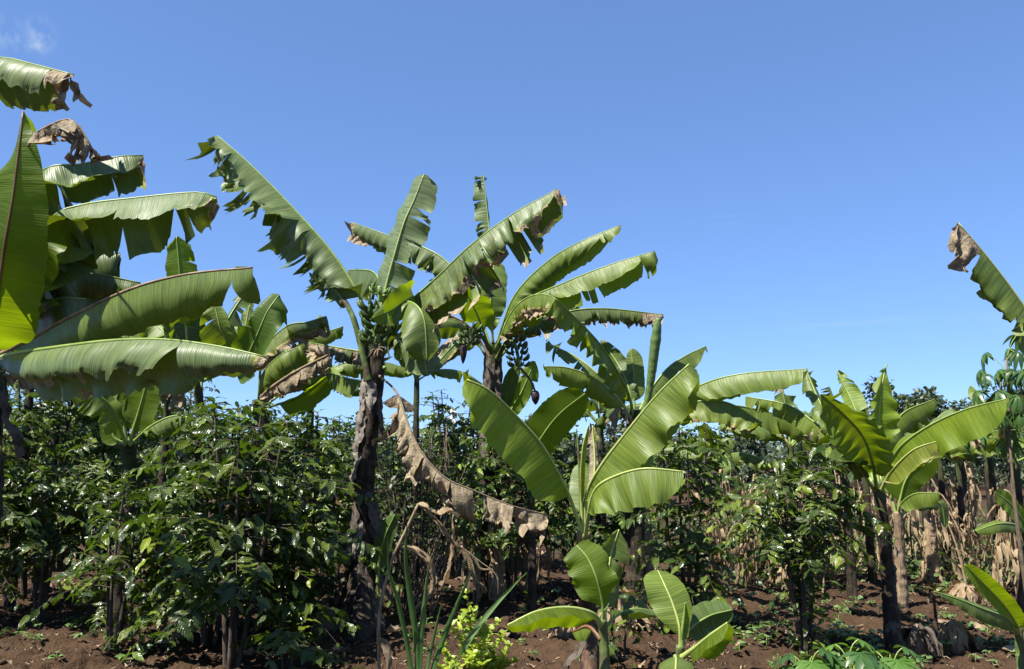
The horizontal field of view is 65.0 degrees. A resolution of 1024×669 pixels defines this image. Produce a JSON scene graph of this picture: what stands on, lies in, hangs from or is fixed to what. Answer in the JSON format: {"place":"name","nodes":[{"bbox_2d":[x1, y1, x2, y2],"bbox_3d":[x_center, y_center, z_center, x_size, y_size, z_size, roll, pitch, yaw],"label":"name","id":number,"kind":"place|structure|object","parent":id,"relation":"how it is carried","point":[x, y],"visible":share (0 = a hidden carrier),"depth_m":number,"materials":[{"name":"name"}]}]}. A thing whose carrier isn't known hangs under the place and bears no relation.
{"place":"outdoors","nodes":[
{"label":"outdoors","id":0,"kind":"place"},
{"bbox_2d":[0,463,1023,668],"bbox_3d":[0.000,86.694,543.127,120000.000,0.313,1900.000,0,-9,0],"label":"ground","id":1,"kind":"structure","parent":0,"point":[756,654],"depth_m":7.43,"materials":[{"name":"red soil"}]},
{"bbox_2d":[3,387,33,611],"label":"banana plant","id":2,"kind":"object","parent":1,"relation":"on","point":[29,402],"visible":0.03,"depth_m":9.22,"materials":[{"name":"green plant"}]},
{"bbox_2d":[0,389,82,612],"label":"coffee bush","id":3,"kind":"object","parent":1,"relation":"on","point":[13,507],"visible":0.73,"depth_m":8.05,"materials":[{"name":"green plant"}]},
{"bbox_2d":[0,443,117,625],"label":"coffee bush","id":4,"kind":"object","parent":1,"relation":"on","point":[23,544],"visible":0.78,"depth_m":8.05,"materials":[{"name":"green plant"}]},
{"bbox_2d":[0,372,120,600],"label":"coffee bush","id":5,"kind":"object","parent":1,"relation":"on","point":[66,414],"visible":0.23,"depth_m":9.46,"materials":[{"name":"green plant"}]},
{"bbox_2d":[0,387,153,568],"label":"coffee bush","id":6,"kind":"object","parent":1,"relation":"on","point":[74,428],"visible":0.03,"depth_m":11.85,"materials":[{"name":"green plant"}]},
{"bbox_2d":[17,473,179,653],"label":"coffee bush","id":7,"kind":"object","parent":1,"relation":"on","point":[112,563],"visible":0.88,"depth_m":6.83,"materials":[{"name":"green plant"}]},
{"bbox_2d":[10,407,203,601],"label":"coffee bush","id":8,"kind":"object","parent":1,"relation":"on","point":[102,470],"visible":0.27,"depth_m":9.35,"materials":[{"name":"green plant"}]},
{"bbox_2d":[70,576,165,639],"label":"coffee bush","id":9,"kind":"object","parent":1,"relation":"on","point":[101,609],"visible":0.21,"depth_m":7.77,"materials":[{"name":"green plant"}]},
{"bbox_2d":[0,57,268,530],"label":"banana plant","id":10,"kind":"object","parent":1,"relation":"on","point":[74,306],"visible":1,"depth_m":4.32,"materials":[{"name":"green plant"}]},
{"bbox_2d":[72,385,201,639],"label":"banana plant","id":11,"kind":"object","parent":1,"relation":"on","point":[135,408],"visible":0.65,"depth_m":7.59,"materials":[{"name":"green plant"}]},
{"bbox_2d":[118,325,170,609],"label":"banana plant","id":12,"kind":"object","parent":1,"relation":"on","point":[165,447],"visible":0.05,"depth_m":9.23,"materials":[{"name":"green plant"}]},
{"bbox_2d":[80,380,247,560],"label":"coffee bush","id":13,"kind":"object","parent":1,"relation":"on","point":[181,436],"visible":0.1,"depth_m":13.53,"materials":[{"name":"green plant"}]},
{"bbox_2d":[121,236,287,637],"bbox_3d":[-3.266,1.037,7.790,2.470,3.832,1.690,0,-9,0],"label":"banana plant","id":14,"kind":"object","parent":1,"relation":"on","point":[262,323],"visible":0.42,"depth_m":7.33,"materials":[{"name":"green plant"}]},
{"bbox_2d":[102,396,320,663],"bbox_3d":[-2.700,1.750,7.314,1.794,2.364,1.928,-8,-12,42],"label":"coffee bush","id":15,"kind":"object","parent":1,"relation":"on","point":[206,634],"visible":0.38,"depth_m":7.17,"materials":[{"name":"green plant"}]},
{"bbox_2d":[101,399,382,668],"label":"coffee bush","id":16,"kind":"object","parent":1,"relation":"on","point":[232,590],"visible":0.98,"depth_m":6.42,"materials":[{"name":"green plant"}]},
{"bbox_2d":[205,400,327,472],"bbox_3d":[-11.137,5.276,36.395,5.454,4.452,5.525,6,-11,-34],"label":"bushy tree","id":17,"kind":"object","parent":1,"relation":"on","point":[245,439],"visible":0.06,"depth_m":35.97,"materials":[{"name":"green plant"}]},
{"bbox_2d":[230,619,361,668],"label":"coffee bush","id":18,"kind":"object","parent":1,"relation":"on","point":[314,654],"visible":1,"depth_m":5.85,"materials":[{"name":"green plant"}]},
{"bbox_2d":[194,405,403,642],"bbox_3d":[-2.182,1.960,7.984,2.089,2.511,2.105,6,-11,-36],"label":"coffee bush","id":19,"kind":"object","parent":1,"relation":"on","point":[332,520],"visible":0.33,"depth_m":7.94,"materials":[{"name":"green plant"}]},
{"bbox_2d":[252,316,359,593],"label":"banana plant","id":20,"kind":"object","parent":1,"relation":"on","point":[280,377],"visible":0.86,"depth_m":8.58,"materials":[{"name":"green plant"}]},
{"bbox_2d":[299,597,344,634],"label":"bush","id":21,"kind":"object","parent":1,"relation":"on","point":[327,624],"visible":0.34,"depth_m":7.66,"materials":[{"name":"green plant"}]},
{"bbox_2d":[250,415,418,583],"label":"coffee bush","id":22,"kind":"object","parent":1,"relation":"on","point":[324,434],"visible":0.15,"depth_m":11.33,"materials":[{"name":"green plant"}]},
{"bbox_2d":[281,315,412,579],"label":"banana plant","id":23,"kind":"object","parent":1,"relation":"on","point":[349,370],"visible":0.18,"depth_m":10.30,"materials":[{"name":"green plant"}]},
{"bbox_2d":[300,411,398,482],"bbox_3d":[-7.571,5.654,37.872,5.263,4.162,5.936,-5,-10,28],"label":"bushy tree","id":24,"kind":"object","parent":1,"relation":"on","point":[348,425],"visible":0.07,"depth_m":37.58,"materials":[{"name":"green plant"}]},
{"bbox_2d":[187,135,566,643],"bbox_3d":[-1.089,0.427,7.955,3.983,5.098,2.035,-4,-10,23],"label":"banana plant","id":25,"kind":"object","parent":1,"relation":"on","point":[426,325],"visible":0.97,"depth_m":7.62,"materials":[{"name":"green plant"}]},
{"bbox_2d":[370,514,398,602],"bbox_3d":[-1.201,2.272,7.586,0.278,1.144,0.094,-4,-10,21],"label":"banana sucker","id":26,"kind":"object","parent":1,"relation":"on","point":[389,525],"visible":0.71,"depth_m":7.61,"materials":[{"name":"green plant"}]},
{"bbox_2d":[338,422,457,572],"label":"coffee bush","id":27,"kind":"object","parent":1,"relation":"on","point":[386,428],"visible":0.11,"depth_m":12.38,"materials":[{"name":"green plant"}]},
{"bbox_2d":[335,428,495,606],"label":"twiggy shrub","id":28,"kind":"object","parent":1,"relation":"on","point":[405,512],"visible":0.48,"depth_m":8.65,"materials":[{"name":"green plant"}]},
{"bbox_2d":[376,423,470,620],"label":"dead branches","id":29,"kind":"object","parent":1,"relation":"on","point":[423,572],"visible":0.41,"depth_m":8.46,"materials":[{"name":"brown plant"}]},
{"bbox_2d":[392,334,482,578],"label":"banana plant","id":30,"kind":"object","parent":1,"relation":"on","point":[457,375],"visible":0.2,"depth_m":11.17,"materials":[{"name":"green plant"}]},
{"bbox_2d":[377,502,498,668],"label":"broken maize","id":31,"kind":"object","parent":1,"relation":"on","point":[385,644],"visible":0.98,"depth_m":5.18,"materials":[{"name":"plant"}]},
{"bbox_2d":[419,413,476,477],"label":"bushy tree","id":32,"kind":"object","parent":1,"relation":"on","point":[451,428],"visible":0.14,"depth_m":39.07,"materials":[{"name":"green plant"}]},
{"bbox_2d":[378,389,520,574],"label":"coffee bush","id":33,"kind":"object","parent":1,"relation":"on","point":[435,422],"visible":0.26,"depth_m":11.80,"materials":[{"name":"green plant"}]},
{"bbox_2d":[387,524,526,668],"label":"sword grass","id":34,"kind":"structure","parent":1,"relation":"on","point":[418,639],"depth_m":5.03,"materials":[{"name":"plant"}]},
{"bbox_2d":[399,400,537,555],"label":"coffee bush","id":35,"kind":"object","parent":1,"relation":"on","point":[473,432],"visible":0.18,"depth_m":11.59,"materials":[{"name":"green plant"}]},
{"bbox_2d":[465,537,481,604],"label":"dry maize stalk","id":36,"kind":"object","parent":1,"relation":"on","point":[478,589],"visible":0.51,"depth_m":8.95,"materials":[{"name":"plant"}]},
{"bbox_2d":[436,589,518,668],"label":"lime shrub","id":37,"kind":"object","parent":1,"relation":"on","point":[473,658],"visible":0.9,"depth_m":5.60,"materials":[{"name":"green plant"}]},
{"bbox_2d":[485,522,506,600],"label":"dead banana stem","id":38,"kind":"object","parent":1,"relation":"on","point":[497,562],"visible":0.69,"depth_m":9.14,"materials":[{"name":"plant"}]},
{"bbox_2d":[344,175,663,593],"bbox_3d":[-0.252,0.525,9.793,4.179,5.365,2.683,0,-9,0],"label":"banana plant","id":39,"kind":"object","parent":1,"relation":"on","point":[531,302],"visible":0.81,"depth_m":9.61,"materials":[{"name":"green plant"}]},
{"bbox_2d":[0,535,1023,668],"bbox_3d":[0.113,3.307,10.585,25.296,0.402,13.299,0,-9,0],"label":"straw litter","id":40,"kind":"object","parent":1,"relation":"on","point":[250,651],"visible":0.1,"depth_m":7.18,"materials":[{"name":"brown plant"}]},
{"bbox_2d":[10,431,1023,490],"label":"wood","id":41,"kind":"object","parent":1,"relation":"on","point":[768,454],"visible":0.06,"depth_m":45.82,"materials":[{"name":"green plant"}]},
{"bbox_2d":[436,413,600,600],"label":"coffee bush","id":42,"kind":"object","parent":1,"relation":"on","point":[509,494],"visible":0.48,"depth_m":9.18,"materials":[{"name":"green plant"}]},
{"bbox_2d":[518,530,527,590],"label":"dead banana stem","id":43,"kind":"object","parent":1,"relation":"on","point":[523,570],"visible":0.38,"depth_m":9.85,"materials":[{"name":"plant"}]},
{"bbox_2d":[536,535,551,584],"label":"dry maize stalk","id":44,"kind":"object","parent":1,"relation":"on","point":[548,557],"visible":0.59,"depth_m":10.48,"materials":[{"name":"plant"}]},
{"bbox_2d":[511,388,588,612],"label":"banana plant","id":45,"kind":"object","parent":1,"relation":"on","point":[555,418],"visible":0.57,"depth_m":8.16,"materials":[{"name":"green plant"}]},
{"bbox_2d":[544,626,580,639],"bbox_3d":[0.528,2.633,7.268,0.464,0.244,0.424,0,-9,0],"label":"dry leaf heap","id":46,"kind":"object","parent":1,"relation":"on","point":[564,633],"visible":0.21,"depth_m":7.14,"materials":[{"name":"plant"}]},
{"bbox_2d":[525,414,609,471],"bbox_3d":[1.790,5.642,37.230,5.140,3.987,6.167,-8,-12,41],"label":"bushy tree","id":47,"kind":"object","parent":1,"relation":"on","point":[567,446],"visible":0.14,"depth_m":36.05,"materials":[{"name":"green plant"}]},
{"bbox_2d":[462,364,699,668],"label":"banana plant","id":48,"kind":"object","parent":1,"relation":"on","point":[624,476],"visible":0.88,"depth_m":5.28,"materials":[{"name":"green plant"}]},
{"bbox_2d":[507,529,654,668],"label":"banana sucker","id":49,"kind":"object","parent":1,"relation":"on","point":[595,571],"visible":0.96,"depth_m":4.69,"materials":[{"name":"green plant"}]},
{"bbox_2d":[512,431,669,592],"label":"coffee bush","id":50,"kind":"object","parent":1,"relation":"on","point":[603,535],"visible":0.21,"depth_m":9.64,"materials":[{"name":"green plant"}]},
{"bbox_2d":[581,399,640,545],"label":"banana plant","id":51,"kind":"object","parent":1,"relation":"on","point":[597,407],"visible":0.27,"depth_m":10.50,"materials":[{"name":"green plant"}]},
{"bbox_2d":[577,586,662,631],"bbox_3d":[1.006,2.672,7.922,0.852,0.393,0.975,0,-9,0],"label":"dry leaf heap","id":52,"kind":"object","parent":1,"relation":"on","point":[619,603],"visible":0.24,"depth_m":7.65,"materials":[{"name":"plant"}]},
{"bbox_2d":[570,589,677,667],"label":"heap","id":53,"kind":"object","parent":1,"relation":"on","point":[613,647],"visible":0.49,"depth_m":6.29,"materials":[{"name":"brown plant"}]},
{"bbox_2d":[576,436,695,566],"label":"coffee bush","id":54,"kind":"object","parent":1,"relation":"on","point":[646,511],"visible":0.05,"depth_m":10.96,"materials":[{"name":"green plant"}]},
{"bbox_2d":[595,419,682,463],"bbox_3d":[5.961,5.775,39.151,4.848,4.319,4.588,0,-9,0],"label":"bushy tree","id":55,"kind":"object","parent":1,"relation":"on","point":[620,428],"visible":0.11,"depth_m":38.94,"materials":[{"name":"green plant"}]},
{"bbox_2d":[644,521,654,573],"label":"dead banana stem","id":56,"kind":"object","parent":1,"relation":"on","point":[650,567],"visible":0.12,"depth_m":9.97,"materials":[{"name":"plant"}]},
{"bbox_2d":[543,299,817,603],"bbox_3d":[2.088,1.461,8.929,3.671,3.362,1.989,1,-9,-4],"label":"banana plant","id":57,"kind":"object","parent":1,"relation":"on","point":[614,383],"visible":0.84,"depth_m":8.64,"materials":[{"name":"green plant"}]},
{"bbox_2d":[345,499,1016,592],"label":"weeds","id":58,"kind":"object","parent":1,"relation":"on","point":[908,558],"visible":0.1,"depth_m":11.54,"materials":[{"name":"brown plant"}]},
{"bbox_2d":[619,421,756,638],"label":"coffee bush","id":59,"kind":"object","parent":1,"relation":"on","point":[697,537],"visible":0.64,"depth_m":7.72,"materials":[{"name":"green plant"}]},
{"bbox_2d":[643,570,732,668],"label":"banana sucker","id":60,"kind":"object","parent":1,"relation":"on","point":[678,613],"visible":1,"depth_m":4.56,"materials":[{"name":"green plant"}]},
{"bbox_2d":[658,423,755,491],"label":"bushy tree","id":61,"kind":"object","parent":1,"relation":"on","point":[709,480],"visible":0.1,"depth_m":41.30,"materials":[{"name":"green plant"}]},
{"bbox_2d":[659,422,768,562],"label":"banana plant","id":62,"kind":"object","parent":1,"relation":"on","point":[753,461],"visible":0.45,"depth_m":11.32,"materials":[{"name":"green plant"}]},
{"bbox_2d":[703,496,736,599],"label":"dry maize stalk","id":63,"kind":"object","parent":1,"relation":"on","point":[729,564],"visible":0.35,"depth_m":9.27,"materials":[{"name":"plant"}]},
{"bbox_2d":[738,518,758,585],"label":"dry maize stalk","id":64,"kind":"object","parent":1,"relation":"on","point":[751,560],"visible":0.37,"depth_m":10.26,"materials":[{"name":"plant"}]},
{"bbox_2d":[732,433,767,482],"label":"bushy tree","id":65,"kind":"object","parent":1,"relation":"on","point":[756,445],"visible":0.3,"depth_m":47.23,"materials":[{"name":"green plant"}]},
{"bbox_2d":[725,389,816,592],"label":"banana plant","id":66,"kind":"object","parent":1,"relation":"on","point":[759,433],"visible":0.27,"depth_m":10.43,"materials":[{"name":"green plant"}]},
{"bbox_2d":[763,564,788,590],"bbox_3d":[3.428,3.096,10.215,0.477,0.362,0.393,0,-9,0],"label":"dry leaf heap","id":67,"kind":"object","parent":1,"relation":"on","point":[777,578],"visible":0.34,"depth_m":10.18,"materials":[{"name":"plant"}]},
{"bbox_2d":[706,442,898,654],"bbox_3d":[2.329,1.781,6.680,1.571,1.742,1.480,7,-11,-36],"label":"coffee bush","id":68,"kind":"object","parent":1,"relation":"on","point":[787,486],"visible":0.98,"depth_m":6.57,"materials":[{"name":"green plant"}]},
{"bbox_2d":[772,646,842,668],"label":"cassava plant","id":69,"kind":"object","parent":1,"relation":"on","point":[812,662],"visible":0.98,"depth_m":4.27,"materials":[{"name":"green plant"}]},
{"bbox_2d":[784,414,894,584],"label":"banana plant","id":70,"kind":"object","parent":1,"relation":"on","point":[871,565],"visible":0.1,"depth_m":10.80,"materials":[{"name":"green plant"}]},
{"bbox_2d":[795,387,909,600],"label":"banana plant","id":71,"kind":"object","parent":1,"relation":"on","point":[852,586],"visible":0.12,"depth_m":9.76,"materials":[{"name":"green plant"}]},
{"bbox_2d":[818,637,890,668],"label":"cassava plant","id":72,"kind":"object","parent":1,"relation":"on","point":[860,658],"visible":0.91,"depth_m":4.26,"materials":[{"name":"green plant"}]},
{"bbox_2d":[745,364,1006,656],"bbox_3d":[3.331,1.543,7.309,1.675,2.664,2.565,0,-9,0],"label":"banana plant","id":73,"kind":"object","parent":1,"relation":"on","point":[851,430],"visible":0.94,"depth_m":6.85,"materials":[{"name":"green plant"}]},
{"bbox_2d":[863,644,924,668],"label":"cassava plant","id":74,"kind":"object","parent":1,"relation":"on","point":[894,661],"visible":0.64,"depth_m":4.33,"materials":[{"name":"green plant"}]},
{"bbox_2d":[862,376,928,499],"bbox_3d":[15.721,4.390,33.744,3.516,5.378,3.511,0,-9,0],"label":"bushy tree","id":75,"kind":"object","parent":1,"relation":"on","point":[870,408],"visible":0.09,"depth_m":33.72,"materials":[{"name":"green plant"}]},
{"bbox_2d":[903,509,922,574],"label":"dry maize stalk","id":76,"kind":"object","parent":1,"relation":"on","point":[911,535],"visible":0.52,"depth_m":11.65,"materials":[{"name":"plant"}]},
{"bbox_2d":[894,391,938,491],"bbox_3d":[16.263,4.619,32.691,1.976,4.601,2.938,3,-9,-19],"label":"bushy tree","id":77,"kind":"object","parent":1,"relation":"on","point":[914,402],"visible":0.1,"depth_m":32.67,"materials":[{"name":"green plant"}]},
{"bbox_2d":[885,458,948,610],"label":"banana plant","id":78,"kind":"object","parent":1,"relation":"on","point":[907,494],"visible":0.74,"depth_m":9.14,"materials":[{"name":"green plant"}]},
{"bbox_2d":[913,517,927,580],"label":"dry maize stalk","id":79,"kind":"object","parent":1,"relation":"on","point":[922,566],"visible":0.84,"depth_m":10.84,"materials":[{"name":"plant"}]},
{"bbox_2d":[901,622,943,658],"bbox_3d":[3.504,2.621,6.905,0.375,0.287,0.316,-8,-12,43],"label":"rock","id":80,"kind":"object","parent":1,"relation":"on","point":[920,638],"visible":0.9,"depth_m":6.84,"materials":[{"name":"grey stone"}]},
{"bbox_2d":[905,403,953,570],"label":"banana plant","id":81,"kind":"object","parent":1,"relation":"on","point":[911,430],"visible":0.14,"depth_m":11.38,"materials":[{"name":"green plant"}]},
{"bbox_2d":[922,518,942,583],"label":"dead banana stem","id":82,"kind":"object","parent":1,"relation":"on","point":[932,560],"visible":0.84,"depth_m":10.70,"materials":[{"name":"plant"}]},
{"bbox_2d":[919,418,951,569],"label":"banana plant","id":83,"kind":"object","parent":1,"relation":"on","point":[941,482],"visible":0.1,"depth_m":12.38,"materials":[{"name":"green plant"}]},
{"bbox_2d":[911,386,959,480],"bbox_3d":[17.737,4.561,33.730,2.990,5.037,2.683,-5,-10,31],"label":"bushy tree","id":84,"kind":"object","parent":1,"relation":"on","point":[942,409],"visible":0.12,"depth_m":33.62,"materials":[{"name":"green plant"}]},
{"bbox_2d":[939,493,966,583],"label":"dry maize stalk","id":85,"kind":"object","parent":1,"relation":"on","point":[959,572],"visible":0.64,"depth_m":10.00,"materials":[{"name":"plant"}]},
{"bbox_2d":[929,619,984,654],"bbox_3d":[3.971,2.728,7.293,0.399,0.290,0.500,7,-11,-38],"label":"rock","id":86,"kind":"object","parent":1,"relation":"on","point":[958,634],"visible":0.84,"depth_m":7.22,"materials":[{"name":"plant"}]},
{"bbox_2d":[951,511,978,567],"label":"dry maize stalk","id":87,"kind":"object","parent":1,"relation":"on","point":[968,537],"visible":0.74,"depth_m":10.08,"materials":[{"name":"plant"}]},
{"bbox_2d":[937,433,993,565],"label":"banana plant","id":88,"kind":"object","parent":1,"relation":"on","point":[960,493],"visible":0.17,"depth_m":11.90,"materials":[{"name":"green plant"}]},
{"bbox_2d":[941,580,989,605],"bbox_3d":[5.274,3.013,9.364,0.482,0.298,0.456,2,-9,-11],"label":"dry leaf heap","id":89,"kind":"object","parent":1,"relation":"on","point":[964,590],"visible":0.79,"depth_m":9.27,"materials":[{"name":"plant"}]},
{"bbox_2d":[949,473,981,557],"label":"dry maize stalk","id":90,"kind":"object","parent":1,"relation":"on","point":[952,487],"visible":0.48,"depth_m":12.36,"materials":[{"name":"plant"}]},
{"bbox_2d":[956,476,977,528],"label":"dry maize stalk","id":91,"kind":"object","parent":1,"relation":"on","point":[972,496],"visible":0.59,"depth_m":12.79,"materials":[{"name":"plant"}]},
{"bbox_2d":[951,408,992,543],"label":"banana plant","id":92,"kind":"object","parent":1,"relation":"on","point":[985,461],"visible":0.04,"depth_m":14.86,"materials":[{"name":"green plant"}]},
{"bbox_2d":[942,398,1003,495],"bbox_3d":[19.968,5.043,35.409,2.916,4.604,2.961,-7,-11,38],"label":"bushy tree","id":93,"kind":"object","parent":1,"relation":"on","point":[963,470],"visible":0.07,"depth_m":35.45,"materials":[{"name":"green plant"}]},
{"bbox_2d":[964,462,985,539],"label":"dry maize stalk","id":94,"kind":"object","parent":1,"relation":"on","point":[972,474],"visible":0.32,"depth_m":15.15,"materials":[{"name":"plant"}]},
{"bbox_2d":[934,564,1023,668],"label":"banana sucker","id":95,"kind":"object","parent":1,"relation":"on","point":[1006,613],"visible":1,"depth_m":5.91,"materials":[{"name":"green plant"}]},
{"bbox_2d":[947,223,1023,353],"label":"banana plant","id":96,"kind":"object","parent":1,"relation":"on","point":[997,292],"visible":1,"depth_m":5.37,"materials":[{"name":"green plant"}]},
{"bbox_2d":[972,504,998,584],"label":"dry maize stalk","id":97,"kind":"object","parent":1,"relation":"on","point":[986,545],"visible":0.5,"depth_m":10.09,"materials":[{"name":"plant"}]},
{"bbox_2d":[948,386,1023,508],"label":"banana plant","id":98,"kind":"object","parent":1,"relation":"on","point":[957,453],"visible":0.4,"depth_m":9.97,"materials":[{"name":"green plant"}]},
{"bbox_2d":[948,383,1023,494],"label":"bushy tree","id":99,"kind":"object","parent":1,"relation":"on","point":[1005,466],"visible":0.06,"depth_m":34.24,"materials":[{"name":"green plant"}]},
{"bbox_2d":[964,335,1023,588],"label":"cassava plant","id":100,"kind":"object","parent":1,"relation":"on","point":[1009,445],"visible":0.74,"depth_m":7.46,"materials":[{"name":"green plant"}]},
{"bbox_2d":[987,424,1004,560],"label":"banana plant","id":101,"kind":"object","parent":1,"relation":"on","point":[992,479],"visible":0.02,"depth_m":11.90,"materials":[{"name":"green plant"}]},
{"bbox_2d":[975,489,1023,612],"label":"banana sucker","id":102,"kind":"object","parent":1,"relation":"on","point":[1003,499],"visible":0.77,"depth_m":8.56,"materials":[{"name":"green plant"}]},
{"bbox_2d":[992,505,1010,587],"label":"dry maize stalk","id":103,"kind":"object","parent":1,"relation":"on","point":[997,565],"visible":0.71,"depth_m":9.57,"materials":[{"name":"plant"}]},
{"bbox_2d":[996,477,1019,596],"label":"dry maize stalk","id":104,"kind":"object","parent":1,"relation":"on","point":[1013,553],"visible":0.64,"depth_m":9.60,"materials":[{"name":"plant"}]},
{"bbox_2d":[0,0,1023,457],"label":"sky","id":105,"kind":"structure","parent":0,"point":[798,175],"materials":[{"name":"blue"}]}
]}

